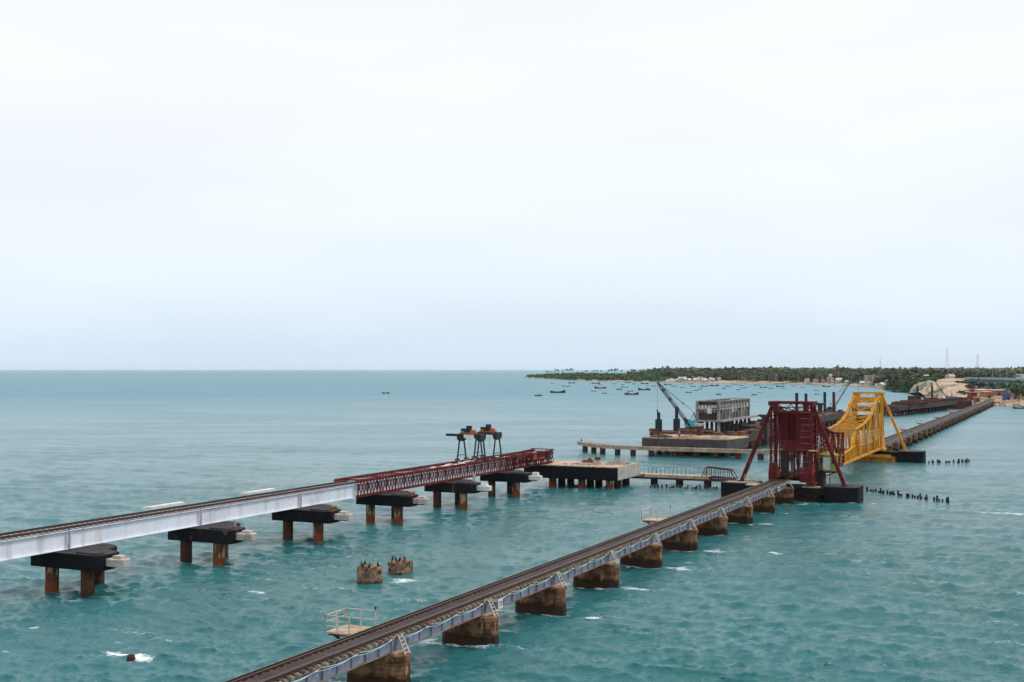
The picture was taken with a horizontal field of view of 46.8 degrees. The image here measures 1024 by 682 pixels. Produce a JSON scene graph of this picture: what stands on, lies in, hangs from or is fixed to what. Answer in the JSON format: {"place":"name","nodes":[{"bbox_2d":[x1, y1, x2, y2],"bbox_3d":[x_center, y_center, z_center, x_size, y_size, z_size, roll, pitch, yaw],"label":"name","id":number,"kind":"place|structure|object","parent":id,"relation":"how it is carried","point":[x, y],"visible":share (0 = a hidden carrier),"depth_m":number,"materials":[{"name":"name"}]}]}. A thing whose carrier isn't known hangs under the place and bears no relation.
{"place":"outdoors","nodes":[
{"label":"outdoors","id":0,"kind":"place"},
{"bbox_2d":[0,370,1023,681],"bbox_3d":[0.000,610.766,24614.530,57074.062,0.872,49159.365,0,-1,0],"label":"sea","id":1,"kind":"structure","parent":0,"point":[876,586],"depth_m":129.00,"materials":[{"name":"liquid"}]},
{"bbox_2d":[31,543,130,597],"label":"pile pier","id":2,"kind":"structure","parent":1,"relation":"in","point":[93,563],"depth_m":98.22,"materials":[{"name":"concrete"}]},
{"bbox_2d":[126,654,135,661],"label":"rock","id":3,"kind":"object","parent":1,"relation":"in","point":[130,657],"visible":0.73,"depth_m":76.46,"materials":[{"name":"brown stone"}]},
{"bbox_2d":[141,502,256,564],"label":"pile pier","id":4,"kind":"structure","parent":1,"relation":"in","point":[220,536],"depth_m":113.47,"materials":[{"name":"concrete"}]},
{"bbox_2d":[240,488,352,541],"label":"pile pier","id":5,"kind":"structure","parent":1,"relation":"in","point":[318,516],"depth_m":128.37,"materials":[{"name":"concrete"}]},
{"bbox_2d":[0,461,500,560],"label":"plate girder bridge","id":6,"kind":"structure","parent":5,"relation":"on","point":[35,541],"depth_m":112.59,"materials":[{"name":"white paint"}]},
{"bbox_2d":[334,448,553,497],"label":"launching truss","id":7,"kind":"object","parent":6,"relation":"on","point":[514,460],"visible":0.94,"depth_m":162.42,"materials":[{"name":"red metal"}]},
{"bbox_2d":[446,433,487,460],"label":"gantry crane","id":8,"kind":"object","parent":7,"relation":"on","point":[479,437],"visible":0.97,"depth_m":170.44,"materials":[{"name":"metal"}]},
{"bbox_2d":[459,426,477,433],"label":"crane trolley","id":9,"kind":"object","parent":8,"relation":"on","point":[467,430],"visible":1,"depth_m":170.68,"materials":[{"name":"orange metal"}]},
{"bbox_2d":[471,432,503,458],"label":"gantry crane","id":10,"kind":"object","parent":7,"relation":"on","point":[497,435],"visible":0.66,"depth_m":174.97,"materials":[{"name":"metal"}]},
{"bbox_2d":[479,424,496,446],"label":"crane trolley","id":11,"kind":"object","parent":10,"relation":"on","point":[487,428],"visible":1,"depth_m":175.23,"materials":[{"name":"metal"}]},
{"bbox_2d":[356,563,382,583],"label":"broken pier","id":12,"kind":"structure","parent":1,"relation":"in","point":[372,574],"depth_m":103.69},
{"bbox_2d":[356,490,429,523],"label":"pile pier","id":13,"kind":"structure","parent":1,"relation":"in","point":[397,501],"depth_m":143.67,"materials":[{"name":"concrete"}]},
{"bbox_2d":[388,556,412,574],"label":"broken pier","id":14,"kind":"structure","parent":1,"relation":"in","point":[403,566],"depth_m":108.06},
{"bbox_2d":[424,479,491,508],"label":"pile pier","id":15,"kind":"structure","parent":1,"relation":"in","point":[461,488],"depth_m":159.08,"materials":[{"name":"concrete"}]},
{"bbox_2d":[224,478,793,681],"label":"railway viaduct","id":16,"kind":"object","parent":1,"relation":"in","point":[370,654],"visible":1,"depth_m":85.28,"materials":[{"name":"concrete"}]},
{"bbox_2d":[325,606,376,638],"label":"refuge platform","id":17,"kind":"structure","parent":16,"relation":"on","point":[343,630],"depth_m":71.95,"materials":[{"name":"concrete"}]},
{"bbox_2d":[497,598,502,608],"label":"number board","id":18,"kind":"object","parent":16,"relation":"attached to","point":[500,603],"visible":1,"depth_m":81.71,"materials":[{"name":"white paint"}]},
{"bbox_2d":[641,506,670,523],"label":"refuge platform","id":19,"kind":"structure","parent":16,"relation":"on","point":[651,519],"depth_m":124.73,"materials":[{"name":"concrete"}]},
{"bbox_2d":[745,476,759,486],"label":"refuge platform","id":20,"kind":"structure","parent":16,"relation":"on","point":[751,483],"depth_m":162.62,"materials":[{"name":"metal"}]},
{"bbox_2d":[480,470,542,496],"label":"pile pier","id":21,"kind":"structure","parent":1,"relation":"in","point":[513,479],"depth_m":174.28,"materials":[{"name":"concrete"}]},
{"bbox_2d":[550,390,564,392],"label":"fishing boat","id":22,"kind":"object","parent":1,"relation":"on","point":[563,391],"visible":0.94,"depth_m":946.88,"materials":[{"name":"paint"}]},
{"bbox_2d":[524,460,639,488],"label":"work platform","id":23,"kind":"structure","parent":1,"relation":"in","point":[615,475],"depth_m":187.61,"materials":[{"name":"concrete"}]},
{"bbox_2d":[563,462,598,465],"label":"rubble heap","id":24,"kind":"object","parent":23,"relation":"on","point":[583,463],"visible":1,"depth_m":189.78,"materials":[{"name":"stone"}]},
{"bbox_2d":[581,457,592,462],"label":"scrap heap","id":25,"kind":"object","parent":23,"relation":"on","point":[589,460],"visible":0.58,"depth_m":194.24,"materials":[{"name":"brown metal"}]},
{"bbox_2d":[593,455,602,464],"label":"concrete stub","id":26,"kind":"object","parent":23,"relation":"on","point":[597,461],"visible":1,"depth_m":189.33,"materials":[{"name":"concrete"}]},
{"bbox_2d":[603,459,631,464],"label":"rubble heap","id":27,"kind":"object","parent":23,"relation":"on","point":[619,462],"visible":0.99,"depth_m":190.27,"materials":[{"name":"concrete"}]},
{"bbox_2d":[625,392,638,394],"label":"fishing boat","id":28,"kind":"object","parent":1,"relation":"on","point":[629,393],"visible":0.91,"depth_m":875.08,"materials":[{"name":"paint"}]},
{"bbox_2d":[649,407,716,435],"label":"spud pontoon","id":29,"kind":"object","parent":1,"relation":"on","point":[676,423],"visible":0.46,"depth_m":287.40,"materials":[{"name":"black metal"}]},
{"bbox_2d":[657,382,700,428],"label":"crawler crane","id":30,"kind":"object","parent":29,"relation":"on","point":[689,423],"visible":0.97,"depth_m":277.56,"materials":[{"name":"metal"}]},
{"bbox_2d":[631,467,736,486],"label":"jetty","id":31,"kind":"object","parent":1,"relation":"in","point":[678,478],"visible":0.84,"depth_m":191.51,"materials":[{"name":"concrete"}]},
{"bbox_2d":[703,466,738,479],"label":"gangway","id":32,"kind":"object","parent":31,"relation":"on","point":[720,476],"visible":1,"depth_m":189.11,"materials":[{"name":"grey metal"}]},
{"bbox_2d":[642,434,748,456],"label":"sheet pile platform","id":33,"kind":"structure","parent":1,"relation":"in","point":[735,442],"depth_m":257.04,"materials":[{"name":"metal"}]},
{"bbox_2d":[650,434,671,437],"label":"sand heap","id":34,"kind":"object","parent":33,"relation":"on","point":[662,436],"visible":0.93,"depth_m":261.57,"materials":[{"name":"beige sand"}]},
{"bbox_2d":[672,435,701,438],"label":"rubble heap","id":35,"kind":"object","parent":33,"relation":"on","point":[686,436],"visible":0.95,"depth_m":259.21,"materials":[{"name":"beige stone"}]},
{"bbox_2d":[702,436,729,438],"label":"rubble heap","id":36,"kind":"object","parent":33,"relation":"on","point":[714,437],"visible":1,"depth_m":256.60,"materials":[{"name":"stone"}]},
{"bbox_2d":[577,441,813,459],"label":"curved jetty","id":37,"kind":"object","parent":1,"relation":"in","point":[652,449],"visible":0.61,"depth_m":253.36,"materials":[{"name":"concrete"}]},
{"bbox_2d":[694,423,704,435],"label":"pier column","id":38,"kind":"structure","parent":1,"relation":"in","point":[699,431],"depth_m":269.17,"materials":[{"name":"concrete"}]},
{"bbox_2d":[677,428,723,434],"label":"staging platform","id":39,"kind":"structure","parent":1,"relation":"in","point":[708,431],"depth_m":276.59,"materials":[{"name":"red metal"}]},
{"bbox_2d":[692,398,758,433],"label":"concrete frame building","id":40,"kind":"structure","parent":1,"relation":"in","point":[722,415],"depth_m":294.99,"materials":[{"name":"grey concrete"}]},
{"bbox_2d":[713,427,773,448],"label":"staging platform","id":41,"kind":"structure","parent":1,"relation":"in","point":[752,433],"depth_m":280.17,"materials":[{"name":"red metal"}]},
{"bbox_2d":[729,418,778,440],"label":"staging platform","id":42,"kind":"structure","parent":1,"relation":"in","point":[757,423],"depth_m":306.82,"materials":[{"name":"red metal"}]},
{"bbox_2d":[758,414,768,445],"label":"pier","id":43,"kind":"structure","parent":1,"relation":"in","point":[766,434],"depth_m":290.90,"materials":[{"name":"grey concrete"}]},
{"bbox_2d":[721,475,862,502],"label":"tower foundation","id":44,"kind":"object","parent":1,"relation":"in","point":[839,493],"visible":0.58,"depth_m":167.34,"materials":[{"name":"concrete"}]},
{"bbox_2d":[740,401,847,485],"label":"bascule bridge","id":45,"kind":"structure","parent":44,"relation":"on","point":[797,432],"depth_m":170.60,"materials":[{"name":"red paint"}]},
{"bbox_2d":[816,444,838,484],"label":"control cabin","id":46,"kind":"object","parent":44,"relation":"on","point":[826,464],"visible":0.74,"depth_m":169.90,"materials":[{"name":"green metal"}]},
{"bbox_2d":[823,457,829,469],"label":"door panel","id":47,"kind":"structure","parent":46,"relation":"in","point":[826,460],"depth_m":169.78,"materials":[{"name":"paint"}]},
{"bbox_2d":[795,393,797,409],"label":"steel pile","id":48,"kind":"object","parent":1,"relation":"in","point":[796,398],"visible":0.34,"depth_m":384.23,"materials":[{"name":"metal"}]},
{"bbox_2d":[804,393,807,400],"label":"steel pile","id":49,"kind":"object","parent":1,"relation":"in","point":[805,396],"visible":0.34,"depth_m":384.39,"materials":[{"name":"metal"}]},
{"bbox_2d":[818,403,824,412],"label":"pier","id":50,"kind":"structure","parent":1,"relation":"in","point":[820,406],"depth_m":398.85,"materials":[{"name":"grey concrete"}]},
{"bbox_2d":[823,392,825,411],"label":"steel pile","id":51,"kind":"object","parent":1,"relation":"in","point":[824,401],"visible":0.34,"depth_m":409.20,"materials":[{"name":"metal"}]},
{"bbox_2d":[817,409,847,428],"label":"staging platform","id":52,"kind":"structure","parent":1,"relation":"in","point":[828,418],"depth_m":392.52,"materials":[{"name":"grey concrete"}]},
{"bbox_2d":[827,368,858,410],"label":"crawler crane","id":53,"kind":"object","parent":52,"relation":"on","point":[829,407],"visible":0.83,"depth_m":436.38,"materials":[{"name":"metal"}]},
{"bbox_2d":[832,392,834,411],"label":"steel pile","id":54,"kind":"object","parent":1,"relation":"in","point":[833,401],"visible":0.34,"depth_m":409.20,"materials":[{"name":"metal"}]},
{"bbox_2d":[835,448,925,462],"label":"tower foundation","id":55,"kind":"object","parent":1,"relation":"in","point":[914,456],"visible":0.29,"depth_m":239.17,"materials":[{"name":"black concrete"}]},
{"bbox_2d":[819,392,907,464],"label":"bascule bridge","id":56,"kind":"structure","parent":55,"relation":"on","point":[857,449],"depth_m":231.68,"materials":[{"name":"yellow paint"}]},
{"bbox_2d":[916,386,918,399],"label":"steel pile","id":57,"kind":"object","parent":1,"relation":"in","point":[917,392],"visible":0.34,"depth_m":544.29,"materials":[{"name":"metal"}]},
{"bbox_2d":[878,397,969,415],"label":"pile trestle","id":58,"kind":"object","parent":1,"relation":"in","point":[908,407],"visible":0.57,"depth_m":504.15,"materials":[{"name":"red metal"}]},
{"bbox_2d":[869,399,994,450],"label":"railway viaduct","id":59,"kind":"object","parent":1,"relation":"in","point":[910,436],"visible":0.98,"depth_m":343.49,"materials":[{"name":"concrete"}]},
{"bbox_2d":[900,396,971,408],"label":"spud pontoon","id":60,"kind":"object","parent":1,"relation":"on","point":[961,404],"visible":0.41,"depth_m":561.61,"materials":[{"name":"red metal"}]},
{"bbox_2d":[934,380,954,397],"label":"crawler crane","id":61,"kind":"object","parent":60,"relation":"on","point":[947,396],"visible":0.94,"depth_m":569.47,"materials":[{"name":"metal"}]},
{"bbox_2d":[0,0,1023,369],"label":"sky","id":62,"kind":"structure","parent":0,"point":[185,184],"materials":[{"name":"white"}]},
{"bbox_2d":[524,376,1023,406],"bbox_3d":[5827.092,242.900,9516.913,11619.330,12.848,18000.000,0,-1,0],"label":"land","id":63,"kind":"structure","parent":0,"point":[952,386],"depth_m":896.10,"materials":[{"name":"beige sand"}]},
{"bbox_2d":[526,372,665,380],"bbox_3d":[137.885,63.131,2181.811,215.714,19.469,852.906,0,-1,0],"label":"shrub belt","id":64,"kind":"object","parent":63,"relation":"on","point":[650,376],"visible":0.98,"depth_m":1914.45,"materials":[{"name":"green plant"}]},
{"bbox_2d":[684,372,691,377],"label":"broadleaf tree","id":65,"kind":"object","parent":63,"relation":"on","point":[687,374],"visible":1,"depth_m":1746.92,"materials":[{"name":"green plant"}]},
{"bbox_2d":[711,372,720,376],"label":"broadleaf tree","id":66,"kind":"object","parent":63,"relation":"on","point":[715,374],"visible":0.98,"depth_m":1678.28,"materials":[{"name":"green plant"}]},
{"bbox_2d":[767,373,777,378],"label":"broadleaf tree","id":67,"kind":"object","parent":63,"relation":"on","point":[771,376],"visible":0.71,"depth_m":1567.46,"materials":[{"name":"green plant"}]},
{"bbox_2d":[627,366,922,382],"bbox_3d":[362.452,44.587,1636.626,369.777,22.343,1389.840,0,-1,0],"label":"palm wood","id":68,"kind":"object","parent":63,"relation":"on","point":[913,375],"visible":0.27,"depth_m":1587.48,"materials":[{"name":"green plant"}]},
{"bbox_2d":[807,372,814,381],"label":"broadleaf tree","id":69,"kind":"object","parent":63,"relation":"on","point":[811,375],"visible":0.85,"depth_m":1489.55,"materials":[{"name":"green plant"}]},
{"bbox_2d":[826,374,833,382],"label":"house","id":70,"kind":"structure","parent":63,"relation":"on","point":[829,377],"depth_m":1445.77,"materials":[{"name":"paint"}]},
{"bbox_2d":[644,364,1023,372],"bbox_3d":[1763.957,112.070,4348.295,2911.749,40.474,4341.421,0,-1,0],"label":"distant wood","id":71,"kind":"object","parent":63,"relation":"on","point":[837,367],"visible":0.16,"depth_m":2427.51,"materials":[{"name":"green plant"}]},
{"bbox_2d":[840,374,848,379],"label":"broadleaf tree","id":72,"kind":"object","parent":63,"relation":"on","point":[844,377],"visible":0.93,"depth_m":1408.23,"materials":[{"name":"green plant"}]},
{"bbox_2d":[852,372,865,379],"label":"broadleaf tree","id":73,"kind":"object","parent":63,"relation":"on","point":[857,375],"visible":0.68,"depth_m":1354.82,"materials":[{"name":"green plant"}]},
{"bbox_2d":[864,375,870,384],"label":"house","id":74,"kind":"structure","parent":63,"relation":"on","point":[867,377],"depth_m":1276.44,"materials":[{"name":"paint"}]},
{"bbox_2d":[874,374,887,380],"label":"broadleaf tree","id":75,"kind":"object","parent":63,"relation":"on","point":[881,377],"visible":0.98,"depth_m":1208.17,"materials":[{"name":"green plant"}]},
{"bbox_2d":[879,382,884,387],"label":"hut","id":76,"kind":"object","parent":63,"relation":"on","point":[881,384],"visible":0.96,"depth_m":1167.23,"materials":[{"name":"paint"}]},
{"bbox_2d":[892,375,937,392],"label":"embankment scrub","id":77,"kind":"object","parent":63,"relation":"on","point":[904,387],"visible":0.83,"depth_m":956.55,"materials":[{"name":"green plant"}]},
{"bbox_2d":[883,368,1023,389],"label":"inland wood","id":78,"kind":"object","parent":63,"relation":"on","point":[892,382],"visible":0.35,"depth_m":1087.55,"materials":[{"name":"green plant"}]},
{"bbox_2d":[954,379,982,394],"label":"slope scrub","id":79,"kind":"object","parent":63,"relation":"on","point":[967,382],"visible":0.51,"depth_m":771.58,"materials":[{"name":"green plant"}]},
{"bbox_2d":[967,392,977,399],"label":"site shed","id":80,"kind":"structure","parent":63,"relation":"on","point":[971,395],"depth_m":654.54,"materials":[{"name":"paint"}]},
{"bbox_2d":[965,371,982,388],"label":"crawler crane","id":81,"kind":"object","parent":63,"relation":"on","point":[969,386],"visible":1,"depth_m":718.63,"materials":[{"name":"metal"}]},
{"bbox_2d":[973,397,979,401],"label":"site shed","id":82,"kind":"structure","parent":63,"relation":"on","point":[976,399],"depth_m":639.51,"materials":[{"name":"paint"}]},
{"bbox_2d":[975,389,988,394],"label":"site shed","id":83,"kind":"structure","parent":63,"relation":"on","point":[978,391],"depth_m":690.98,"materials":[{"name":"paint"}]},
{"bbox_2d":[964,386,1005,392],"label":"soil heap","id":84,"kind":"object","parent":63,"relation":"on","point":[984,387],"visible":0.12,"depth_m":743.79,"materials":[{"name":"beige soil"}]},
{"bbox_2d":[980,391,992,397],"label":"site shed","id":85,"kind":"structure","parent":63,"relation":"on","point":[988,394],"depth_m":659.70,"materials":[{"name":"paint"}]},
{"bbox_2d":[965,377,1023,392],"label":"road bridge","id":86,"kind":"structure","parent":63,"relation":"on","point":[995,382],"depth_m":742.70,"materials":[{"name":"concrete"}]},
{"bbox_2d":[1016,374,1023,377],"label":"bus","id":87,"kind":"object","parent":86,"relation":"on","point":[1019,375],"visible":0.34,"depth_m":690.31,"materials":[{"name":"paint"}]},
{"bbox_2d":[988,389,1004,395],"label":"site shed","id":88,"kind":"structure","parent":63,"relation":"on","point":[998,392],"depth_m":667.56,"materials":[{"name":"paint"}]},
{"bbox_2d":[1002,394,1010,399],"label":"site shed","id":89,"kind":"structure","parent":63,"relation":"on","point":[1006,396],"depth_m":629.51,"materials":[{"name":"paint"}]},
{"bbox_2d":[1010,393,1017,398],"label":"site shed","id":90,"kind":"structure","parent":63,"relation":"on","point":[1013,396],"depth_m":639.64,"materials":[{"name":"paint"}]},
{"bbox_2d":[1006,383,1023,391],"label":"broadleaf tree","id":91,"kind":"object","parent":63,"relation":"on","point":[1011,386],"visible":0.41,"depth_m":644.06,"materials":[{"name":"green plant"}]},
{"bbox_2d":[1010,385,1023,400],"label":"broadleaf tree","id":92,"kind":"object","parent":63,"relation":"on","point":[1017,390],"visible":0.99,"depth_m":628.63,"materials":[{"name":"green plant"}]},
{"bbox_2d":[927,381,933,385],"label":"site shed","id":93,"kind":"structure","parent":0,"point":[930,383],"depth_m":814.52,"materials":[{"name":"paint"}]}
]}

